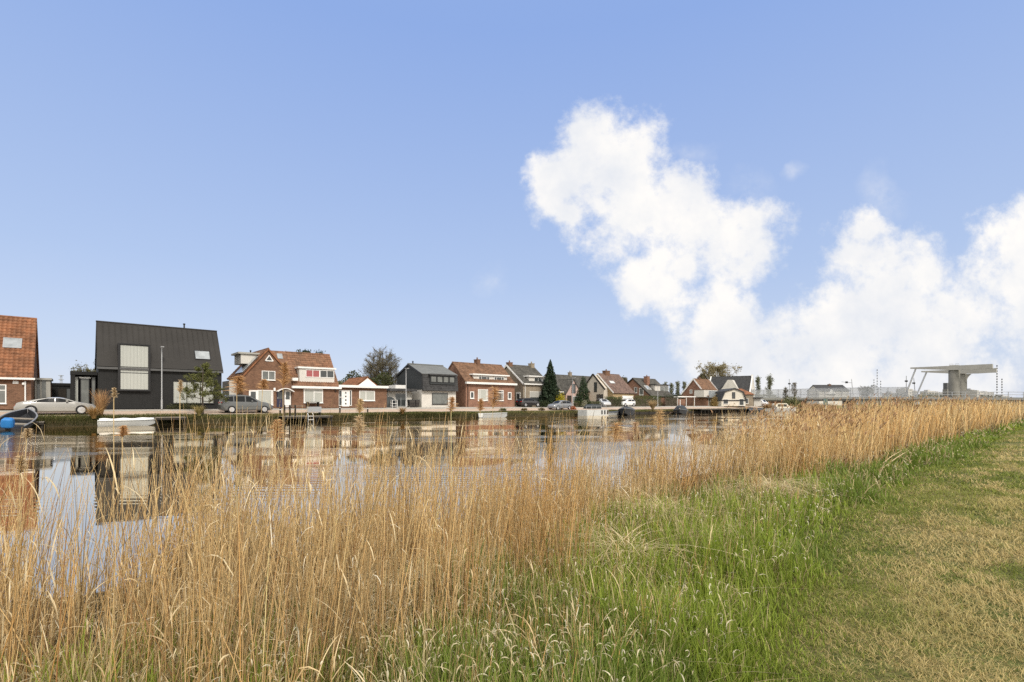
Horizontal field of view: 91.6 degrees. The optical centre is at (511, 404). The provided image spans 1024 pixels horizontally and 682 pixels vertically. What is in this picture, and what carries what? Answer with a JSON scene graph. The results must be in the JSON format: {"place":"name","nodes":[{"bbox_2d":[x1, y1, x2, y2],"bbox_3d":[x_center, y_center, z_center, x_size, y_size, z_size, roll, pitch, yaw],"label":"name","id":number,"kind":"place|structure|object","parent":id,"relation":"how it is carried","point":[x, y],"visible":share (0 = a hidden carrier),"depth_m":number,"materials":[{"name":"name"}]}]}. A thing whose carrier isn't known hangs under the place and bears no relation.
{"place":"outdoors","nodes":[
{"label":"outdoors","id":0,"kind":"place"},
{"bbox_2d":[52,383,69,398],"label":"garage","id":1,"kind":"structure","parent":0,"point":[61,390],"depth_m":48.91,"materials":[{"name":"black"}]},
{"bbox_2d":[58,389,65,397],"bbox_3d":[-44.252,-0.555,48.977,0.580,1.950,0.090,0,0,-41],"label":"garage door","id":2,"kind":"structure","parent":1,"relation":"in","point":[61,392],"depth_m":48.95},
{"bbox_2d":[0,406,702,410],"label":"pavement","id":3,"kind":"structure","parent":0,"point":[389,407],"depth_m":66.39,"materials":[{"name":"grey concrete"}]},
{"bbox_2d":[160,346,163,408],"bbox_3d":[-33.357,-2.527,47.456,0.240,5.955,0.700,0,0,-41],"label":"street lamp","id":4,"kind":"object","parent":3,"relation":"on","point":[161,347],"visible":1,"depth_m":47.60,"materials":[{"name":"metal"}]},
{"bbox_2d":[164,402,205,408],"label":"front garden shrub","id":5,"kind":"object","parent":3,"relation":"on","point":[188,406],"visible":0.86,"depth_m":48.92,"materials":[{"name":"green plant"}]},
{"bbox_2d":[573,401,600,406],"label":"hedge","id":6,"kind":"object","parent":3,"relation":"on","point":[576,404],"visible":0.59,"depth_m":88.06,"materials":[{"name":"green plant"}]},
{"bbox_2d":[595,399,610,406],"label":"silver car","id":7,"kind":"object","parent":3,"relation":"on","point":[604,402],"visible":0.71,"depth_m":91.95,"materials":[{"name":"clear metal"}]},
{"bbox_2d":[0,407,762,415],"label":"road","id":8,"kind":"structure","parent":0,"point":[224,412],"depth_m":55.35,"materials":[{"name":"brick"}]},
{"bbox_2d":[14,397,96,413],"bbox_3d":[-37.102,0.126,40.623,4.950,1.392,2.180,0,0,-41],"label":"silver coupe","id":9,"kind":"object","parent":8,"relation":"on","point":[54,404],"visible":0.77,"depth_m":39.84,"materials":[{"name":"paint"}]},
{"bbox_2d":[218,395,272,412],"bbox_3d":[-26.546,-0.060,49.667,4.650,1.775,2.040,0,0,-41],"label":"grey people carrier","id":10,"kind":"object","parent":8,"relation":"on","point":[246,401],"visible":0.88,"depth_m":48.72,"materials":[{"name":"paint"}]},
{"bbox_2d":[547,400,571,409],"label":"grey hatchback","id":11,"kind":"object","parent":8,"relation":"on","point":[558,404],"visible":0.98,"depth_m":78.26,"materials":[{"name":"metal"}]},
{"bbox_2d":[396,361,457,406],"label":"slate house","id":12,"kind":"structure","parent":0,"point":[435,385],"depth_m":70.58,"materials":[{"name":"grey stone"}]},
{"bbox_2d":[432,393,447,404],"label":"window","id":13,"kind":"structure","parent":12,"relation":"in","point":[437,398],"depth_m":70.67,"materials":[{"name":"grey glass"}]},
{"bbox_2d":[0,408,989,601],"bbox_3d":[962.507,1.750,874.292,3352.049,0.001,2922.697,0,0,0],"label":"canal water","id":14,"kind":"structure","parent":0,"point":[82,442],"depth_m":18.07,"materials":[{"name":"grey liquid"}]},
{"bbox_2d":[0,408,37,429],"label":"black tender","id":15,"kind":"object","parent":14,"relation":"on","point":[19,419],"visible":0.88,"depth_m":36.20,"materials":[{"name":"plastic"}]},
{"bbox_2d":[97,417,155,426],"bbox_3d":[-31.169,1.456,40.348,3.733,0.768,1.620,0,0,-41],"label":"white dinghy","id":16,"kind":"object","parent":14,"relation":"on","point":[108,422],"visible":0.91,"depth_m":39.81,"materials":[{"name":"white plastic"}]},
{"bbox_2d":[154,417,185,424],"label":"wooden jetty","id":17,"kind":"object","parent":14,"relation":"in","point":[169,418],"visible":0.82,"depth_m":42.02,"materials":[{"name":"brown wood"}]},
{"bbox_2d":[278,415,332,421],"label":"wooden jetty","id":18,"kind":"object","parent":14,"relation":"in","point":[316,417],"visible":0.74,"depth_m":49.18,"materials":[{"name":"brown wood"}]},
{"bbox_2d":[283,405,304,415],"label":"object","id":19,"kind":"object","parent":18,"relation":"on","point":[290,411],"visible":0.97,"depth_m":48.47,"materials":[{"name":"brown wood"}]},
{"bbox_2d":[352,415,365,487],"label":"plumed reed","id":20,"kind":"object","parent":14,"relation":"in","point":[359,426],"visible":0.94,"depth_m":6.05,"materials":[{"name":"plant"}]},
{"bbox_2d":[478,412,506,417],"bbox_3d":[-2.329,1.486,65.418,4.426,0.768,1.420,0,0,-41],"label":"white punt","id":21,"kind":"object","parent":14,"relation":"on","point":[491,415],"visible":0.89,"depth_m":64.56,"materials":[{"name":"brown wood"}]},
{"bbox_2d":[578,404,607,415],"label":"white workboat","id":22,"kind":"object","parent":14,"relation":"on","point":[589,412],"visible":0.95,"depth_m":76.72,"materials":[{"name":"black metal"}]},
{"bbox_2d":[618,406,634,414],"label":"covered boat","id":23,"kind":"object","parent":14,"relation":"on","point":[626,410],"visible":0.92,"depth_m":80.84,"materials":[{"name":"grey fabric"}]},
{"bbox_2d":[673,400,687,413],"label":"covered boat","id":24,"kind":"object","parent":14,"relation":"on","point":[681,410],"visible":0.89,"depth_m":91.83,"materials":[{"name":"black fabric"}]},
{"bbox_2d":[701,408,747,412],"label":"wooden jetty","id":25,"kind":"object","parent":14,"relation":"in","point":[741,409],"visible":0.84,"depth_m":106.40,"materials":[{"name":"brown wood"}]},
{"bbox_2d":[771,403,795,411],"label":"cabin cruiser","id":26,"kind":"object","parent":14,"relation":"on","point":[780,407],"visible":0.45,"depth_m":117.55,"materials":[{"name":"white plastic"}]},
{"bbox_2d":[768,403,836,410],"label":"reeds","id":27,"kind":"object","parent":14,"relation":"in","point":[819,404],"visible":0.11,"depth_m":124.82,"materials":[{"name":"plant"}]},
{"bbox_2d":[0,419,1023,681],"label":"tall grass","id":28,"kind":"structure","parent":0,"point":[694,651],"depth_m":3.27,"materials":[{"name":"plant"}]},
{"bbox_2d":[0,0,1023,403],"label":"sky","id":29,"kind":"structure","parent":0,"point":[807,193],"materials":[{"name":"blue"}]},
{"bbox_2d":[11,404,1023,681],"bbox_3d":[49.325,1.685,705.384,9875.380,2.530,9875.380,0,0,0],"label":"ground","id":30,"kind":"structure","parent":0,"point":[945,552],"depth_m":3.97,"materials":[{"name":"green plant"}]},
{"bbox_2d":[10,455,28,621],"bbox_3d":[-3.515,1.033,3.566,0.104,1.346,0.098,0,0,-14],"label":"plumed reed","id":31,"kind":"object","parent":30,"relation":"on","point":[23,461],"visible":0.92,"depth_m":3.56,"materials":[{"name":"plant"}]},
{"bbox_2d":[0,315,39,408],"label":"brick house","id":32,"kind":"structure","parent":30,"relation":"on","point":[19,363],"depth_m":42.23,"materials":[{"name":"orange tile"}]},
{"bbox_2d":[0,384,5,403],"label":"window","id":33,"kind":"structure","parent":32,"relation":"in","point":[2,386],"depth_m":40.65,"materials":[{"name":"white paint"}]},
{"bbox_2d":[16,428,37,616],"bbox_3d":[-3.778,0.965,3.865,0.143,1.562,0.115,0,0,-33],"label":"plumed reed","id":34,"kind":"object","parent":30,"relation":"on","point":[28,431],"visible":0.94,"depth_m":3.87,"materials":[{"name":"plant"}]},
{"bbox_2d":[35,378,52,398],"bbox_3d":[-43.483,-0.980,46.206,1.233,2.800,3.200,0,0,-41],"label":"glazed porch","id":35,"kind":"object","parent":30,"relation":"on","point":[43,387],"visible":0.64,"depth_m":45.17,"materials":[{"name":"glass"}]},
{"bbox_2d":[68,360,95,371],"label":"garden tree","id":36,"kind":"object","parent":30,"relation":"on","point":[79,368],"visible":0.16,"depth_m":67.18,"materials":[{"name":"green plant"}]},
{"bbox_2d":[70,371,96,405],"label":"black annexe","id":37,"kind":"structure","parent":30,"relation":"on","point":[82,383],"depth_m":46.37,"materials":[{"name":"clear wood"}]},
{"bbox_2d":[75,376,78,401],"bbox_3d":[-40.303,-1.135,46.049,0.345,2.909,0.090,0,0,-41],"label":"window","id":38,"kind":"structure","parent":37,"relation":"in","point":[76,377],"depth_m":46.09,"materials":[{"name":"grey glass"}]},
{"bbox_2d":[80,376,89,403],"bbox_3d":[-39.850,-1.135,46.443,0.668,2.909,0.090,0,0,-41],"label":"door","id":39,"kind":"structure","parent":37,"relation":"in","point":[84,382],"depth_m":46.41,"materials":[{"name":"glass"}]},
{"bbox_2d":[91,377,95,405],"bbox_3d":[-39.390,-1.135,46.843,0.345,2.909,0.090,0,0,-41],"label":"window","id":40,"kind":"structure","parent":37,"relation":"in","point":[93,379],"depth_m":46.84,"materials":[{"name":"grey glass"}]},
{"bbox_2d":[110,387,119,567],"bbox_3d":[-3.998,0.833,4.992,0.078,2.009,0.077,0,0,0],"label":"plumed reed","id":41,"kind":"object","parent":30,"relation":"on","point":[114,393],"visible":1,"depth_m":5.00,"materials":[{"name":"plant"}]},
{"bbox_2d":[113,425,129,560],"bbox_3d":[-3.450,0.977,4.415,0.116,1.582,0.108,0,0,-17],"label":"plumed reed","id":42,"kind":"object","parent":30,"relation":"on","point":[123,432],"visible":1,"depth_m":4.41,"materials":[{"name":"plant"}]},
{"bbox_2d":[95,320,222,408],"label":"modern house","id":43,"kind":"structure","parent":30,"relation":"on","point":[128,361],"depth_m":48.13,"materials":[{"name":"grey metal"}]},
{"bbox_2d":[120,344,148,389],"bbox_3d":[-35.310,-3.435,46.547,2.183,4.202,0.090,0,0,-41],"label":"window","id":44,"kind":"structure","parent":43,"relation":"in","point":[131,356],"depth_m":46.54,"materials":[{"name":"white glass"}]},
{"bbox_2d":[173,381,213,403],"bbox_3d":[-31.819,-1.149,49.800,3.595,2.256,0.160,0,0,-41],"label":"window","id":45,"kind":"structure","parent":43,"relation":"in","point":[177,398],"depth_m":49.52,"materials":[{"name":"white glass"}]},
{"bbox_2d":[175,380,182,512],"bbox_3d":[-3.633,0.796,5.444,0.081,2.135,0.085,0,0,-42],"label":"plumed reed","id":46,"kind":"object","parent":30,"relation":"on","point":[180,386],"visible":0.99,"depth_m":5.45,"materials":[{"name":"plant"}]},
{"bbox_2d":[225,376,250,482],"bbox_3d":[-3.092,0.742,5.564,0.317,2.147,0.257,0,0,18],"label":"plumed reed","id":47,"kind":"object","parent":30,"relation":"on","point":[240,383],"visible":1,"depth_m":5.54,"materials":[{"name":"plant"}]},
{"bbox_2d":[255,379,269,502],"bbox_3d":[-2.965,0.771,5.903,0.178,2.144,0.154,0,0,-22],"label":"plumed reed","id":48,"kind":"object","parent":30,"relation":"on","point":[263,383],"visible":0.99,"depth_m":5.90,"materials":[{"name":"plant"}]},
{"bbox_2d":[264,419,284,509],"bbox_3d":[-2.664,0.983,5.623,0.241,1.646,0.196,0,0,-31],"label":"plumed reed","id":49,"kind":"object","parent":30,"relation":"on","point":[276,424],"visible":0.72,"depth_m":5.62,"materials":[{"name":"plant"}]},
{"bbox_2d":[222,348,341,407],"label":"brick house","id":50,"kind":"structure","parent":30,"relation":"on","point":[313,377],"depth_m":56.63,"materials":[{"name":"brown brick"}]},
{"bbox_2d":[258,390,272,404],"bbox_3d":[-27.051,-0.716,54.607,1.670,1.689,0.160,0,0,-41],"label":"window","id":51,"kind":"structure","parent":50,"relation":"in","point":[267,394],"depth_m":54.70,"materials":[{"name":"white paint"}]},
{"bbox_2d":[262,371,275,380],"bbox_3d":[-26.806,-3.148,54.820,1.464,1.069,0.160,0,0,-41],"label":"window","id":52,"kind":"structure","parent":50,"relation":"in","point":[268,375],"depth_m":54.81,"materials":[{"name":"white paint"}]},
{"bbox_2d":[277,391,283,406],"bbox_3d":[-25.897,-0.596,55.657,0.788,1.829,0.090,0,0,-41],"label":"door","id":53,"kind":"structure","parent":50,"relation":"in","point":[280,395],"depth_m":55.63,"materials":[{"name":"wood"}]},
{"bbox_2d":[284,390,290,406],"bbox_3d":[-25.296,-0.642,56.154,0.688,1.926,0.130,0,0,-41],"label":"door","id":54,"kind":"structure","parent":50,"relation":"in","point":[287,394],"depth_m":56.11,"materials":[{"name":"white paint"}]},
{"bbox_2d":[304,388,322,402],"bbox_3d":[-23.018,-0.965,57.716,2.271,1.700,0.160,0,0,-41],"label":"window","id":55,"kind":"structure","parent":50,"relation":"in","point":[316,395],"depth_m":57.74,"materials":[{"name":"white glass"}]},
{"bbox_2d":[273,362,290,387],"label":"plumed reed","id":56,"kind":"object","parent":30,"relation":"on","point":[285,370],"visible":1,"depth_m":6.24,"materials":[{"name":"plant"}]},
{"bbox_2d":[339,376,388,407],"bbox_3d":[-20.515,-1.548,63.972,6.827,3.936,6.520,0,0,-41],"label":"brick bungalow","id":57,"kind":"object","parent":30,"relation":"on","point":[368,391],"visible":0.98,"depth_m":62.28,"materials":[{"name":"brown brick"}]},
{"bbox_2d":[342,390,348,405],"bbox_3d":[-20.244,-0.736,60.571,0.888,1.990,0.090,0,0,-41],"label":"door","id":58,"kind":"structure","parent":57,"relation":"in","point":[345,393],"depth_m":60.52,"materials":[{"name":"white paint"}]},
{"bbox_2d":[359,391,374,400],"bbox_3d":[-18.143,-1.044,62.350,2.153,1.297,0.160,0,0,-41],"label":"window","id":59,"kind":"structure","parent":57,"relation":"in","point":[365,395],"depth_m":62.41,"materials":[{"name":"white glass"}]},
{"bbox_2d":[341,370,393,385],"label":"hedge","id":60,"kind":"object","parent":30,"relation":"on","point":[386,382],"visible":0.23,"depth_m":73.44,"materials":[{"name":"green plant"}]},
{"bbox_2d":[0,406,758,411],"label":"kerb","id":61,"kind":"structure","parent":30,"relation":"on","point":[364,408],"depth_m":60.66,"materials":[{"name":"concrete"}]},
{"bbox_2d":[358,345,401,384],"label":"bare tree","id":62,"kind":"object","parent":30,"relation":"on","point":[377,368],"visible":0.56,"depth_m":90.70,"materials":[{"name":"green plant"}]},
{"bbox_2d":[387,397,397,407],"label":"barbecue cover","id":63,"kind":"object","parent":30,"relation":"on","point":[388,401],"visible":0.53,"depth_m":65.54,"materials":[{"name":"grey fabric"}]},
{"bbox_2d":[27,408,764,426],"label":"bank grass","id":64,"kind":"structure","parent":30,"relation":"on","point":[336,417],"depth_m":50.70,"materials":[{"name":"green plant"}]},
{"bbox_2d":[82,406,103,418],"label":"ornamental grass","id":65,"kind":"object","parent":64,"relation":"on","point":[94,412],"depth_m":39.97,"materials":[{"name":"plant"}]},
{"bbox_2d":[88,389,111,415],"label":"ornamental grass","id":66,"kind":"object","parent":64,"relation":"on","point":[102,402],"depth_m":40.74,"materials":[{"name":"plant"}]},
{"bbox_2d":[174,362,230,413],"bbox_3d":[-28.587,-1.504,45.977,4.070,4.789,3.654,0,0,-17],"label":"tree","id":67,"kind":"object","parent":64,"relation":"on","point":[199,377],"visible":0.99,"depth_m":45.74,"materials":[{"name":"green plant"}]},
{"bbox_2d":[306,407,321,415],"bbox_3d":[-20.610,0.750,51.634,1.500,1.000,0.520,0,0,-41],"label":"wooden bench","id":68,"kind":"object","parent":64,"relation":"on","point":[313,409],"visible":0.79,"depth_m":51.46,"materials":[{"name":"grey paint"}]},
{"bbox_2d":[385,385,416,406],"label":"white annexe","id":69,"kind":"structure","parent":30,"relation":"on","point":[400,394],"depth_m":68.29,"materials":[{"name":"white paint"}]},
{"bbox_2d":[395,394,405,405],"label":"window","id":70,"kind":"structure","parent":69,"relation":"in","point":[400,399],"depth_m":68.20,"materials":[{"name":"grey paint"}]},
{"bbox_2d":[446,397,456,411],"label":"plumed reed","id":71,"kind":"object","parent":30,"relation":"on","point":[451,404],"visible":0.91,"depth_m":7.89,"materials":[{"name":"plant"}]},
{"bbox_2d":[448,357,516,406],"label":"brick house","id":72,"kind":"structure","parent":30,"relation":"on","point":[477,380],"depth_m":76.40,"materials":[{"name":"brown brick"}]},
{"bbox_2d":[478,389,487,400],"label":"window","id":73,"kind":"structure","parent":72,"relation":"in","point":[482,393],"depth_m":75.71,"materials":[{"name":"white paint"}]},
{"bbox_2d":[485,386,505,407],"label":"plumed reed","id":74,"kind":"object","parent":30,"relation":"on","point":[494,392],"visible":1,"depth_m":8.96,"materials":[{"name":"plant"}]},
{"bbox_2d":[0,392,1023,681],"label":"reed bed","id":75,"kind":"object","parent":30,"relation":"on","point":[224,554],"visible":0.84,"depth_m":3.35,"materials":[{"name":"plant"}]},
{"bbox_2d":[504,360,544,406],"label":"brick house","id":76,"kind":"structure","parent":30,"relation":"on","point":[528,379],"depth_m":84.36,"materials":[{"name":"tile"}]},
{"bbox_2d":[516,398,540,406],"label":"black car","id":77,"kind":"object","parent":30,"relation":"on","point":[526,402],"visible":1,"depth_m":80.25,"materials":[{"name":"paint"}]},
{"bbox_2d":[539,359,560,404],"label":"conifer","id":78,"kind":"object","parent":30,"relation":"on","point":[549,381],"visible":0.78,"depth_m":83.90,"materials":[{"name":"green plant"}]},
{"bbox_2d":[544,371,589,405],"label":"dark roofed house","id":79,"kind":"structure","parent":30,"relation":"on","point":[568,384],"depth_m":96.37,"materials":[{"name":"pink brick"}]},
{"bbox_2d":[573,389,583,406],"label":"cypress","id":80,"kind":"object","parent":30,"relation":"on","point":[577,397],"visible":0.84,"depth_m":88.31,"materials":[{"name":"green plant"}]},
{"bbox_2d":[578,376,590,403],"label":"cypress","id":81,"kind":"object","parent":30,"relation":"on","point":[584,391],"visible":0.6,"depth_m":89.43,"materials":[{"name":"green plant"}]},
{"bbox_2d":[584,369,634,405],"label":"cream gable house","id":82,"kind":"structure","parent":30,"relation":"on","point":[605,383],"depth_m":100.49,"materials":[{"name":"brick"}]},
{"bbox_2d":[604,396,622,406],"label":"hedge","id":83,"kind":"object","parent":30,"relation":"on","point":[614,401],"visible":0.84,"depth_m":95.50,"materials":[{"name":"green plant"}]},
{"bbox_2d":[605,422,627,467],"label":"plumed reed","id":84,"kind":"object","parent":30,"relation":"on","point":[616,430],"visible":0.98,"depth_m":10.93,"materials":[{"name":"plant"}]},
{"bbox_2d":[621,399,635,405],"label":"white car","id":85,"kind":"object","parent":30,"relation":"on","point":[627,402],"visible":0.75,"depth_m":98.37,"materials":[{"name":"paint"}]},
{"bbox_2d":[628,422,644,435],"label":"plumed reed","id":86,"kind":"object","parent":30,"relation":"on","point":[635,428],"visible":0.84,"depth_m":11.79,"materials":[{"name":"plant"}]},
{"bbox_2d":[632,394,662,405],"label":"hedge","id":87,"kind":"object","parent":30,"relation":"on","point":[642,401],"visible":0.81,"depth_m":102.49,"materials":[{"name":"green plant"}]},
{"bbox_2d":[646,409,669,431],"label":"plumed reed","id":88,"kind":"object","parent":30,"relation":"on","point":[660,417],"visible":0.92,"depth_m":12.79,"materials":[{"name":"plant"}]},
{"bbox_2d":[663,394,678,405],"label":"hedge","id":89,"kind":"object","parent":30,"relation":"on","point":[671,400],"visible":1,"depth_m":110.67,"materials":[{"name":"green plant"}]},
{"bbox_2d":[674,396,695,405],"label":"white pergola","id":90,"kind":"object","parent":30,"relation":"on","point":[682,402],"visible":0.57,"depth_m":118.64,"materials":[{"name":"paint"}]},
{"bbox_2d":[619,410,764,414],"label":"bank revetment","id":91,"kind":"object","parent":30,"relation":"on","point":[649,412],"visible":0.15,"depth_m":100.17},
{"bbox_2d":[696,361,741,378],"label":"broad tree","id":92,"kind":"object","parent":30,"relation":"on","point":[720,369],"visible":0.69,"depth_m":168.13,"materials":[{"name":"green plant"}]},
{"bbox_2d":[715,388,746,405],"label":"gambrel house","id":93,"kind":"structure","parent":30,"relation":"on","point":[730,396],"depth_m":120.80,"materials":[{"name":"paint"}]},
{"bbox_2d":[710,374,754,396],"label":"white gable house","id":94,"kind":"structure","parent":30,"relation":"on","point":[746,383],"depth_m":146.06,"materials":[{"name":"tile"}]},
{"bbox_2d":[739,389,762,405],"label":"side building","id":95,"kind":"structure","parent":30,"relation":"on","point":[752,400],"depth_m":123.42,"materials":[{"name":"beige brick"}]},
{"bbox_2d":[755,375,761,396],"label":"poplar","id":96,"kind":"object","parent":30,"relation":"on","point":[757,380],"visible":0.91,"depth_m":209.65,"materials":[{"name":"green plant"}]},
{"bbox_2d":[764,373,774,397],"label":"poplar","id":97,"kind":"object","parent":30,"relation":"on","point":[770,380],"visible":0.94,"depth_m":204.72,"materials":[{"name":"green plant"}]},
{"bbox_2d":[782,396,802,409],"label":"willow bush","id":98,"kind":"object","parent":30,"relation":"on","point":[793,402],"visible":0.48,"depth_m":122.75,"materials":[{"name":"green plant"}]},
{"bbox_2d":[858,385,876,401],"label":"tower block","id":99,"kind":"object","parent":30,"relation":"on","point":[867,391],"visible":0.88,"depth_m":329.20,"materials":[{"name":"grey concrete"}]},
{"bbox_2d":[755,393,1020,404],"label":"distant trees","id":100,"kind":"object","parent":30,"relation":"on","point":[774,396],"visible":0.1,"depth_m":346.64,"materials":[{"name":"green plant"}]},
{"bbox_2d":[761,397,1023,411],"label":"bridge deck","id":101,"kind":"structure","parent":30,"relation":"on","point":[777,400],"depth_m":120.93,"materials":[{"name":"concrete"}]},
{"bbox_2d":[769,387,907,397],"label":"bridge screen","id":102,"kind":"object","parent":101,"relation":"on","point":[897,393],"visible":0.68,"depth_m":123.46,"materials":[{"name":"metal"}]},
{"bbox_2d":[904,364,996,405],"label":"drawbridge","id":103,"kind":"object","parent":101,"relation":"on","point":[958,375],"visible":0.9,"depth_m":111.09,"materials":[{"name":"concrete"}]},
{"bbox_2d":[902,392,1023,397],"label":"bridge railing","id":104,"kind":"object","parent":101,"relation":"on","point":[952,394],"visible":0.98,"depth_m":108.87,"materials":[{"name":"metal"}]},
{"bbox_2d":[896,388,911,401],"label":"tower block","id":105,"kind":"structure","parent":30,"relation":"on","point":[901,390],"depth_m":572.69,"materials":[{"name":"white concrete"}]},
{"bbox_2d":[627,375,672,405],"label":"brick house","id":106,"kind":"structure","parent":0,"point":[646,385],"depth_m":111.75,"materials":[{"name":"tile"}]},
{"bbox_2d":[680,376,717,405],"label":"brick house","id":107,"kind":"structure","parent":0,"point":[703,391],"depth_m":126.94,"materials":[{"name":"brown brick"}]},
{"bbox_2d":[806,383,849,404],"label":"house","id":108,"kind":"structure","parent":0,"point":[839,391],"depth_m":210.45,"materials":[{"name":"tile"}]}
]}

